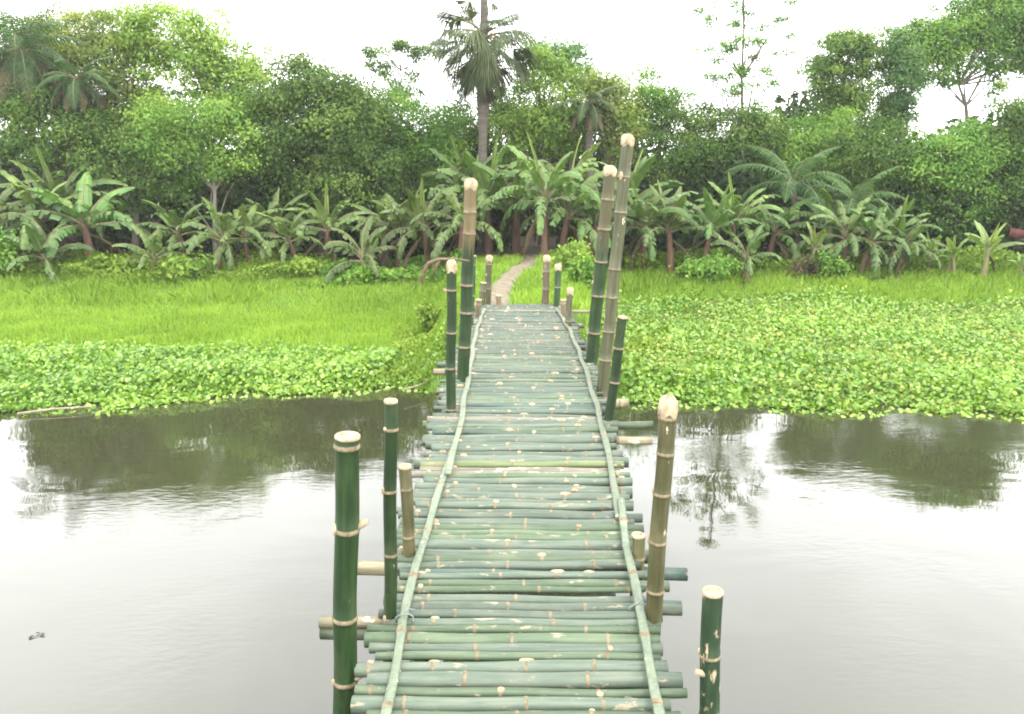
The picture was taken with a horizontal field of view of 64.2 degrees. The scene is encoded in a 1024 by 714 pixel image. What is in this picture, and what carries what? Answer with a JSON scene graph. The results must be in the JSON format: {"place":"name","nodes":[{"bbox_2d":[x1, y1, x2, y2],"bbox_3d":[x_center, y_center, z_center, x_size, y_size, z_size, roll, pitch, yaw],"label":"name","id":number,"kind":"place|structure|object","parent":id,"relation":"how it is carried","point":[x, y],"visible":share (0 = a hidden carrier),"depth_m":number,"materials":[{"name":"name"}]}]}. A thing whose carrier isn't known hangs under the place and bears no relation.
{"place":"outdoors","nodes":[
{"label":"outdoors","id":0,"kind":"place"},
{"bbox_2d":[0,163,1022,412],"bbox_3d":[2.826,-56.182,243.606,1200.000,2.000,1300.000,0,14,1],"label":"ground","id":1,"kind":"structure","parent":0,"point":[536,247],"depth_m":11.44,"materials":[{"name":"plant"}]},
{"bbox_2d":[0,227,29,276],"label":"shrub","id":2,"kind":"object","parent":1,"relation":"on","point":[9,247],"visible":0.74,"depth_m":16.73,"materials":[{"name":"green plant"}]},
{"bbox_2d":[0,162,59,278],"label":"banana plant","id":3,"kind":"object","parent":1,"relation":"on","point":[11,216],"visible":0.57,"depth_m":17.07,"materials":[{"name":"green plant"}]},
{"bbox_2d":[0,0,94,243],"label":"coconut palm","id":4,"kind":"object","parent":1,"relation":"on","point":[20,63],"visible":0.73,"depth_m":18.74,"materials":[{"name":"green plant"}]},
{"bbox_2d":[0,222,95,283],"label":"banana plant","id":5,"kind":"object","parent":1,"relation":"on","point":[41,244],"visible":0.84,"depth_m":16.73,"materials":[{"name":"green plant"}]},
{"bbox_2d":[0,1,99,174],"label":"broadleaf tree","id":6,"kind":"object","parent":1,"relation":"on","point":[24,21],"visible":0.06,"depth_m":21.01,"materials":[{"name":"green plant"}]},
{"bbox_2d":[0,159,106,261],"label":"banana plant","id":7,"kind":"object","parent":1,"relation":"on","point":[25,196],"visible":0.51,"depth_m":17.50,"materials":[{"name":"green plant"}]},
{"bbox_2d":[0,71,133,227],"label":"broadleaf tree","id":8,"kind":"object","parent":1,"relation":"on","point":[54,150],"visible":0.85,"depth_m":18.59,"materials":[{"name":"green plant"}]},
{"bbox_2d":[0,145,135,259],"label":"banana plant","id":9,"kind":"object","parent":1,"relation":"on","point":[51,184],"visible":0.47,"depth_m":18.32,"materials":[{"name":"green plant"}]},
{"bbox_2d":[34,57,122,258],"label":"coconut palm","id":10,"kind":"object","parent":1,"relation":"on","point":[73,90],"visible":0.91,"depth_m":18.64,"materials":[{"name":"green plant"}]},
{"bbox_2d":[10,171,158,259],"bbox_3d":[-9.044,-2.834,17.600,2.455,2.280,2.388,8,16,30],"label":"banana plant","id":11,"kind":"object","parent":1,"relation":"on","point":[83,204],"visible":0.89,"depth_m":17.48,"materials":[{"name":"green plant"}]},
{"bbox_2d":[19,0,181,248],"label":"broadleaf tree","id":12,"kind":"object","parent":1,"relation":"on","point":[79,54],"visible":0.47,"depth_m":19.98,"materials":[{"name":"green plant"}]},
{"bbox_2d":[73,250,143,278],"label":"shrub","id":13,"kind":"object","parent":1,"relation":"on","point":[96,262],"visible":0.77,"depth_m":16.69,"materials":[{"name":"green plant"}]},
{"bbox_2d":[0,256,290,306],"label":"tall grass","id":14,"kind":"structure","parent":1,"relation":"on","point":[206,290],"depth_m":16.06,"materials":[{"name":"plant"}]},
{"bbox_2d":[65,115,228,255],"bbox_3d":[-8.506,-3.865,19.284,3.628,3.722,2.440,0,14,1],"label":"broadleaf tree","id":15,"kind":"object","parent":1,"relation":"on","point":[155,188],"visible":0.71,"depth_m":18.76,"materials":[{"name":"green plant"}]},
{"bbox_2d":[107,223,202,273],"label":"banana plant","id":16,"kind":"object","parent":1,"relation":"on","point":[154,245],"visible":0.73,"depth_m":16.93,"materials":[{"name":"green plant"}]},
{"bbox_2d":[0,246,332,284],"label":"undergrowth","id":17,"kind":"object","parent":1,"relation":"on","point":[81,256],"visible":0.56,"depth_m":16.98,"materials":[{"name":"green plant"}]},
{"bbox_2d":[129,199,218,257],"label":"banana plant","id":18,"kind":"object","parent":1,"relation":"on","point":[172,219],"visible":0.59,"depth_m":18.09,"materials":[{"name":"green plant"}]},
{"bbox_2d":[159,253,217,282],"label":"shrub","id":19,"kind":"object","parent":1,"relation":"on","point":[181,266],"visible":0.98,"depth_m":16.59,"materials":[{"name":"green plant"}]},
{"bbox_2d":[97,79,293,255],"bbox_3d":[-7.189,-4.139,18.805,4.492,4.291,2.714,0,14,1],"label":"broadleaf tree","id":20,"kind":"object","parent":1,"relation":"on","point":[234,108],"visible":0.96,"depth_m":18.37,"materials":[{"name":"green plant"}]},
{"bbox_2d":[81,0,310,253],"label":"broadleaf tree","id":21,"kind":"object","parent":1,"relation":"on","point":[206,57],"visible":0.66,"depth_m":19.36,"materials":[{"name":"green plant"}]},
{"bbox_2d":[175,197,267,272],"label":"banana plant","id":22,"kind":"object","parent":1,"relation":"on","point":[222,226],"visible":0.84,"depth_m":16.99,"materials":[{"name":"green plant"}]},
{"bbox_2d":[0,257,481,363],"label":"grass","id":23,"kind":"structure","parent":1,"relation":"on","point":[58,324],"depth_m":14.36,"materials":[{"name":"plant"}]},
{"bbox_2d":[200,203,291,274],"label":"banana plant","id":24,"kind":"object","parent":1,"relation":"on","point":[257,222],"visible":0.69,"depth_m":17.23,"materials":[{"name":"green plant"}]},
{"bbox_2d":[228,187,332,258],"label":"banana plant","id":25,"kind":"object","parent":1,"relation":"on","point":[273,204],"visible":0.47,"depth_m":18.45,"materials":[{"name":"green plant"}]},
{"bbox_2d":[248,210,324,268],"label":"banana plant","id":26,"kind":"object","parent":1,"relation":"on","point":[281,228],"visible":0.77,"depth_m":17.26,"materials":[{"name":"green plant"}]},
{"bbox_2d":[273,253,321,277],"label":"shrub","id":27,"kind":"object","parent":1,"relation":"on","point":[302,266],"visible":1,"depth_m":16.65,"materials":[{"name":"green plant"}]},
{"bbox_2d":[226,45,427,255],"bbox_3d":[-4.413,-4.562,18.995,4.835,5.140,3.372,0,14,1],"label":"broadleaf tree","id":28,"kind":"object","parent":1,"relation":"on","point":[313,138],"visible":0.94,"depth_m":18.50,"materials":[{"name":"green plant"}]},
{"bbox_2d":[283,182,379,260],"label":"banana plant","id":29,"kind":"object","parent":1,"relation":"on","point":[321,214],"visible":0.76,"depth_m":18.05,"materials":[{"name":"green plant"}]},
{"bbox_2d":[323,215,402,280],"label":"banana plant","id":30,"kind":"object","parent":1,"relation":"on","point":[367,241],"visible":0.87,"depth_m":16.75,"materials":[{"name":"green plant"}]},
{"bbox_2d":[278,248,461,288],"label":"undergrowth","id":31,"kind":"object","parent":1,"relation":"on","point":[355,272],"visible":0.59,"depth_m":16.68,"materials":[{"name":"green plant"}]},
{"bbox_2d":[334,195,431,267],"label":"banana plant","id":32,"kind":"object","parent":1,"relation":"on","point":[352,218],"visible":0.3,"depth_m":18.17,"materials":[{"name":"green plant"}]},
{"bbox_2d":[349,33,440,202],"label":"broadleaf tree","id":33,"kind":"object","parent":1,"relation":"on","point":[415,53],"visible":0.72,"depth_m":20.75,"materials":[{"name":"green plant"}]},
{"bbox_2d":[352,187,446,267],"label":"banana plant","id":34,"kind":"object","parent":1,"relation":"on","point":[395,218],"visible":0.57,"depth_m":17.57,"materials":[{"name":"green plant"}]},
{"bbox_2d":[364,281,460,389],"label":"undergrowth","id":35,"kind":"object","parent":1,"relation":"on","point":[417,341],"visible":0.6,"depth_m":11.24,"materials":[{"name":"green plant"}]},
{"bbox_2d":[357,76,478,240],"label":"broadleaf tree","id":36,"kind":"object","parent":1,"relation":"on","point":[420,144],"visible":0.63,"depth_m":19.61,"materials":[{"name":"green plant"}]},
{"bbox_2d":[412,297,443,333],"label":"shrub","id":37,"kind":"object","parent":1,"relation":"on","point":[426,314],"visible":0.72,"depth_m":12.73,"materials":[{"name":"green plant"}]},
{"bbox_2d":[380,177,480,267],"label":"banana plant","id":38,"kind":"object","parent":1,"relation":"on","point":[421,206],"visible":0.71,"depth_m":17.23,"materials":[{"name":"green plant"}]},
{"bbox_2d":[407,183,516,268],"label":"banana plant","id":39,"kind":"object","parent":1,"relation":"on","point":[455,204],"visible":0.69,"depth_m":16.55,"materials":[{"name":"green plant"}]},
{"bbox_2d":[420,134,514,248],"bbox_3d":[-0.847,-3.674,18.635,2.591,2.800,2.752,-8,12,-20],"label":"banana plant","id":40,"kind":"object","parent":1,"relation":"on","point":[461,167],"visible":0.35,"depth_m":18.39,"materials":[{"name":"green plant"}]},
{"bbox_2d":[419,0,542,251],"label":"fan palm","id":41,"kind":"object","parent":1,"relation":"on","point":[481,72],"visible":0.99,"depth_m":17.77,"materials":[{"name":"green plant"}]},
{"bbox_2d":[422,71,542,180],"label":"broadleaf tree","id":42,"kind":"object","parent":1,"relation":"on","point":[472,132],"visible":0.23,"depth_m":20.95,"materials":[{"name":"green plant"}]},
{"bbox_2d":[437,137,532,254],"bbox_3d":[-0.489,-3.484,18.140,2.416,2.722,2.858,-6,15,-24],"label":"banana plant","id":43,"kind":"object","parent":1,"relation":"on","point":[483,180],"visible":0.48,"depth_m":17.82,"materials":[{"name":"green plant"}]},
{"bbox_2d":[318,304,687,713],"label":"bamboo bridge","id":44,"kind":"structure","parent":1,"relation":"on","point":[520,464],"depth_m":3.95,"materials":[{"name":"wood"}]},
{"bbox_2d":[0,90,1020,243],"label":"woods","id":45,"kind":"object","parent":1,"relation":"on","point":[645,184],"visible":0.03,"depth_m":23.79,"materials":[{"name":"green plant"}]},
{"bbox_2d":[0,157,1023,259],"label":"understorey","id":46,"kind":"object","parent":1,"relation":"on","point":[629,238],"visible":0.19,"depth_m":19.39,"materials":[{"name":"green plant"}]},
{"bbox_2d":[461,150,568,254],"bbox_3d":[0.115,-3.266,17.795,2.420,2.439,2.831,2,14,8],"label":"banana plant","id":47,"kind":"object","parent":1,"relation":"on","point":[491,173],"visible":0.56,"depth_m":17.62,"materials":[{"name":"green plant"}]},
{"bbox_2d":[471,41,601,244],"bbox_3d":[0.677,-5.076,20.164,3.376,5.105,2.621,0,14,1],"label":"broadleaf tree","id":48,"kind":"object","parent":1,"relation":"on","point":[540,117],"visible":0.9,"depth_m":19.66,"materials":[{"name":"green plant"}]},
{"bbox_2d":[491,130,607,257],"bbox_3d":[0.804,-3.224,16.539,2.399,2.746,2.670,-2,13,3],"label":"banana plant","id":49,"kind":"object","parent":1,"relation":"on","point":[538,178],"visible":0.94,"depth_m":16.50,"materials":[{"name":"green plant"}]},
{"bbox_2d":[512,22,610,238],"bbox_3d":[1.512,-5.915,22.223,3.563,5.971,2.319,0,14,1],"label":"broadleaf tree","id":50,"kind":"object","parent":1,"relation":"on","point":[579,53],"visible":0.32,"depth_m":21.48,"materials":[{"name":"green plant"}]},
{"bbox_2d":[507,133,616,242],"bbox_3d":[1.181,-3.647,18.718,2.921,2.828,2.706,-1,14,23],"label":"banana plant","id":51,"kind":"object","parent":1,"relation":"on","point":[586,155],"visible":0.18,"depth_m":18.18,"materials":[{"name":"green plant"}]},
{"bbox_2d":[518,171,614,259],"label":"banana plant","id":52,"kind":"object","parent":1,"relation":"on","point":[581,198],"visible":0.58,"depth_m":17.00,"materials":[{"name":"green plant"}]},
{"bbox_2d":[548,235,594,271],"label":"shrub","id":53,"kind":"object","parent":1,"relation":"on","point":[565,253],"visible":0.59,"depth_m":14.34,"materials":[{"name":"green plant"}]},
{"bbox_2d":[564,251,594,287],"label":"shrub","id":54,"kind":"object","parent":1,"relation":"on","point":[584,273],"visible":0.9,"depth_m":12.76,"materials":[{"name":"green plant"}]},
{"bbox_2d":[554,86,625,235],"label":"coconut palm","id":55,"kind":"object","parent":1,"relation":"on","point":[588,112],"visible":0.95,"depth_m":19.15,"materials":[{"name":"green plant"}]},
{"bbox_2d":[534,176,648,264],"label":"banana plant","id":56,"kind":"object","parent":1,"relation":"on","point":[587,219],"visible":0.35,"depth_m":17.31,"materials":[{"name":"green plant"}]},
{"bbox_2d":[562,53,663,175],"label":"broadleaf tree","id":57,"kind":"object","parent":1,"relation":"on","point":[620,107],"visible":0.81,"depth_m":19.72,"materials":[{"name":"green plant"}]},
{"bbox_2d":[561,148,687,249],"bbox_3d":[2.502,-3.323,18.476,2.854,2.740,2.371,1,14,6],"label":"banana plant","id":58,"kind":"object","parent":1,"relation":"on","point":[640,172],"visible":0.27,"depth_m":18.14,"materials":[{"name":"green plant"}]},
{"bbox_2d":[586,284,695,383],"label":"undergrowth","id":59,"kind":"object","parent":1,"relation":"on","point":[661,328],"visible":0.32,"depth_m":11.86,"materials":[{"name":"green plant"}]},
{"bbox_2d":[610,175,700,271],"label":"banana plant","id":60,"kind":"object","parent":1,"relation":"on","point":[639,207],"visible":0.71,"depth_m":17.06,"materials":[{"name":"green plant"}]},
{"bbox_2d":[593,55,720,247],"bbox_3d":[3.707,-5.011,20.889,3.496,5.081,2.409,0,14,1],"label":"broadleaf tree","id":61,"kind":"object","parent":1,"relation":"on","point":[653,99],"visible":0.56,"depth_m":20.32,"materials":[{"name":"green plant"}]},
{"bbox_2d":[611,179,724,270],"bbox_3d":[3.300,-2.674,17.127,1.978,2.070,2.364,-7,15,-26],"label":"banana plant","id":62,"kind":"object","parent":1,"relation":"on","point":[671,223],"visible":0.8,"depth_m":17.02,"materials":[{"name":"green plant"}]},
{"bbox_2d":[668,248,743,280],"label":"shrub","id":63,"kind":"object","parent":1,"relation":"on","point":[701,266],"visible":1,"depth_m":16.54,"materials":[{"name":"green plant"}]},
{"bbox_2d":[672,182,764,262],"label":"banana plant","id":64,"kind":"object","parent":1,"relation":"on","point":[710,212],"visible":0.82,"depth_m":16.92,"materials":[{"name":"green plant"}]},
{"bbox_2d":[633,82,814,248],"bbox_3d":[5.250,-4.462,19.949,4.391,4.382,3.005,-4,14,-15],"label":"broadleaf tree","id":65,"kind":"object","parent":1,"relation":"on","point":[697,158],"visible":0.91,"depth_m":19.53,"materials":[{"name":"green plant"}]},
{"bbox_2d":[692,171,790,257],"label":"banana plant","id":66,"kind":"object","parent":1,"relation":"on","point":[745,211],"visible":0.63,"depth_m":17.46,"materials":[{"name":"green plant"}]},
{"bbox_2d":[710,223,783,283],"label":"banana plant","id":67,"kind":"object","parent":1,"relation":"on","point":[747,258],"visible":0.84,"depth_m":16.74,"materials":[{"name":"green plant"}]},
{"bbox_2d":[681,0,815,246],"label":"broadleaf tree","id":68,"kind":"object","parent":1,"relation":"on","point":[742,71],"visible":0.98,"depth_m":18.95,"materials":[{"name":"green plant"}]},
{"bbox_2d":[731,196,826,264],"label":"banana plant","id":69,"kind":"object","parent":1,"relation":"on","point":[786,215],"visible":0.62,"depth_m":18.02,"materials":[{"name":"green plant"}]},
{"bbox_2d":[725,145,852,254],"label":"coconut palm","id":70,"kind":"object","parent":1,"relation":"on","point":[794,181],"visible":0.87,"depth_m":18.04,"materials":[{"name":"green plant"}]},
{"bbox_2d":[586,256,1023,308],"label":"grass","id":71,"kind":"structure","parent":1,"relation":"on","point":[957,292],"depth_m":16.30,"materials":[{"name":"plant"}]},
{"bbox_2d":[738,103,872,231],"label":"broadleaf tree","id":72,"kind":"object","parent":1,"relation":"on","point":[811,147],"visible":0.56,"depth_m":19.93,"materials":[{"name":"green plant"}]},
{"bbox_2d":[799,222,835,263],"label":"banana plant","id":73,"kind":"object","parent":1,"relation":"on","point":[817,240],"visible":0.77,"depth_m":17.01,"materials":[{"name":"green plant"}]},
{"bbox_2d":[621,243,1023,274],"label":"undergrowth","id":74,"kind":"object","parent":1,"relation":"on","point":[998,256],"visible":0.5,"depth_m":17.44,"materials":[{"name":"green plant"}]},
{"bbox_2d":[774,187,870,260],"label":"banana plant","id":75,"kind":"object","parent":1,"relation":"on","point":[827,204],"visible":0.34,"depth_m":17.89,"materials":[{"name":"green plant"}]},
{"bbox_2d":[804,249,853,279],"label":"shrub","id":76,"kind":"object","parent":1,"relation":"on","point":[830,266],"visible":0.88,"depth_m":16.54,"materials":[{"name":"green plant"}]},
{"bbox_2d":[797,195,893,275],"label":"banana plant","id":77,"kind":"object","parent":1,"relation":"on","point":[832,218],"visible":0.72,"depth_m":16.97,"materials":[{"name":"green plant"}]},
{"bbox_2d":[791,22,909,203],"bbox_3d":[8.614,-5.532,21.237,3.191,5.928,1.932,0,14,1],"label":"broadleaf tree","id":78,"kind":"object","parent":1,"relation":"on","point":[835,77],"visible":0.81,"depth_m":20.56,"materials":[{"name":"green plant"}]},
{"bbox_2d":[800,166,907,259],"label":"coconut palm","id":79,"kind":"object","parent":1,"relation":"on","point":[863,188],"visible":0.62,"depth_m":17.80,"materials":[{"name":"green plant"}]},
{"bbox_2d":[818,203,913,282],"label":"banana plant","id":80,"kind":"object","parent":1,"relation":"on","point":[873,249],"visible":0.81,"depth_m":16.80,"materials":[{"name":"green plant"}]},
{"bbox_2d":[813,110,952,240],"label":"broadleaf tree","id":81,"kind":"object","parent":1,"relation":"on","point":[880,156],"visible":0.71,"depth_m":19.21,"materials":[{"name":"green plant"}]},
{"bbox_2d":[859,194,942,260],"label":"banana plant","id":82,"kind":"object","parent":1,"relation":"on","point":[901,224],"visible":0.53,"depth_m":17.24,"materials":[{"name":"green plant"}]},
{"bbox_2d":[861,218,945,277],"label":"banana plant","id":83,"kind":"object","parent":1,"relation":"on","point":[912,234],"visible":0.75,"depth_m":16.94,"materials":[{"name":"green plant"}]},
{"bbox_2d":[866,18,942,240],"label":"broadleaf tree","id":84,"kind":"object","parent":1,"relation":"on","point":[903,53],"visible":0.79,"depth_m":20.74,"materials":[{"name":"green plant"}]},
{"bbox_2d":[873,0,1023,245],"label":"broadleaf tree","id":85,"kind":"object","parent":1,"relation":"on","point":[996,29],"visible":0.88,"depth_m":21.10,"materials":[{"name":"green plant"}]},
{"bbox_2d":[876,114,1023,245],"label":"broadleaf tree","id":86,"kind":"object","parent":1,"relation":"on","point":[967,161],"visible":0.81,"depth_m":18.85,"materials":[{"name":"green plant"}]},
{"bbox_2d":[960,88,1023,254],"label":"broadleaf tree","id":87,"kind":"object","parent":1,"relation":"on","point":[1014,120],"visible":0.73,"depth_m":18.82,"materials":[{"name":"green plant"}]},
{"bbox_2d":[964,220,1023,279],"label":"banana plant","id":88,"kind":"object","parent":1,"relation":"on","point":[987,242],"visible":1,"depth_m":16.57,"materials":[{"name":"green plant"}]},
{"bbox_2d":[0,384,1023,713],"bbox_3d":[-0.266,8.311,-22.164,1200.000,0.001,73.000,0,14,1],"label":"water","id":89,"kind":"structure","parent":0,"point":[174,558],"depth_m":6.09,"materials":[{"name":"grey liquid"}]},
{"bbox_2d":[0,319,446,411],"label":"water hyacinth","id":90,"kind":"object","parent":89,"relation":"on","point":[22,363],"visible":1,"depth_m":10.57,"materials":[{"name":"green plant"}]},
{"bbox_2d":[331,431,368,713],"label":"bamboo post","id":91,"kind":"object","parent":89,"relation":"in","point":[348,525],"visible":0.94,"depth_m":3.12,"materials":[{"name":"wood"}]},
{"bbox_2d":[381,398,398,661],"bbox_3d":[-0.554,1.706,3.668,0.073,3.158,0.072,2,14,0],"label":"bamboo post","id":92,"kind":"object","parent":89,"relation":"in","point":[389,487],"visible":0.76,"depth_m":3.38,"materials":[{"name":"wood"}]},
{"bbox_2d":[398,463,414,661],"bbox_3d":[-0.481,1.821,4.174,0.080,2.693,0.075,-1,14,1],"label":"bamboo post","id":93,"kind":"object","parent":89,"relation":"in","point":[407,506],"visible":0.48,"depth_m":3.89,"materials":[{"name":"wood"}]},
{"bbox_2d":[443,259,456,412],"bbox_3d":[-0.464,1.008,5.937,0.104,3.442,0.084,2,14,0],"label":"bamboo post","id":94,"kind":"object","parent":89,"relation":"in","point":[451,289],"visible":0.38,"depth_m":5.63,"materials":[{"name":"wood"}]},
{"bbox_2d":[457,178,477,381],"bbox_3d":[-0.419,0.558,6.685,0.117,3.969,0.114,3,14,0],"label":"bamboo post","id":95,"kind":"object","parent":89,"relation":"in","point":[469,234],"visible":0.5,"depth_m":6.37,"materials":[{"name":"wood"}]},
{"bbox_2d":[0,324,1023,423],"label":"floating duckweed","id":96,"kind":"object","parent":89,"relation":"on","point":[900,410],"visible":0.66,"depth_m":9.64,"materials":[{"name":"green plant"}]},
{"bbox_2d":[586,165,616,415],"bbox_3d":[0.678,0.362,7.301,0.127,4.064,0.127,4,14,0],"label":"bamboo post","id":97,"kind":"object","parent":89,"relation":"in","point":[602,245],"visible":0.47,"depth_m":6.98,"materials":[{"name":"wood"}]},
{"bbox_2d":[599,315,627,511],"bbox_3d":[0.592,1.224,5.807,0.087,3.095,0.079,5,14,-1],"label":"bamboo post","id":98,"kind":"object","parent":89,"relation":"in","point":[614,382],"visible":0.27,"depth_m":5.50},
{"bbox_2d":[597,133,634,415],"bbox_3d":[0.688,0.459,6.416,0.114,4.294,0.109,4,14,0],"label":"bamboo post","id":99,"kind":"object","parent":89,"relation":"in","point":[619,225],"visible":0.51,"depth_m":6.10,"materials":[{"name":"wood"}]},
{"bbox_2d":[630,531,644,595],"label":"bamboo post","id":100,"kind":"object","parent":89,"relation":"in","point":[638,545],"visible":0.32,"depth_m":3.90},
{"bbox_2d":[645,394,677,627],"bbox_3d":[0.587,1.696,3.649,0.091,3.185,0.086,2,14,0],"label":"bamboo post","id":101,"kind":"object","parent":89,"relation":"in","point":[665,454],"visible":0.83,"depth_m":3.36,"materials":[{"name":"wood"}]},
{"bbox_2d":[694,585,723,713],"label":"bamboo post","id":102,"kind":"object","parent":89,"relation":"in","point":[708,671],"visible":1,"depth_m":2.99,"materials":[{"name":"wood"}]},
{"bbox_2d":[590,282,1023,416],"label":"water hyacinth","id":103,"kind":"object","parent":89,"relation":"on","point":[1009,378],"visible":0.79,"depth_m":11.49,"materials":[{"name":"green plant"}]},
{"bbox_2d":[0,0,1023,157],"label":"sky","id":104,"kind":"structure","parent":0,"point":[635,30],"materials":[{"name":"white"}]},
{"bbox_2d":[491,254,540,303],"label":"path","id":105,"kind":"structure","parent":0,"point":[502,287],"depth_m":13.44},
{"bbox_2d":[406,250,643,395],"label":"grass","id":106,"kind":"structure","parent":0,"point":[521,294],"depth_m":12.50,"materials":[{"name":"plant"}]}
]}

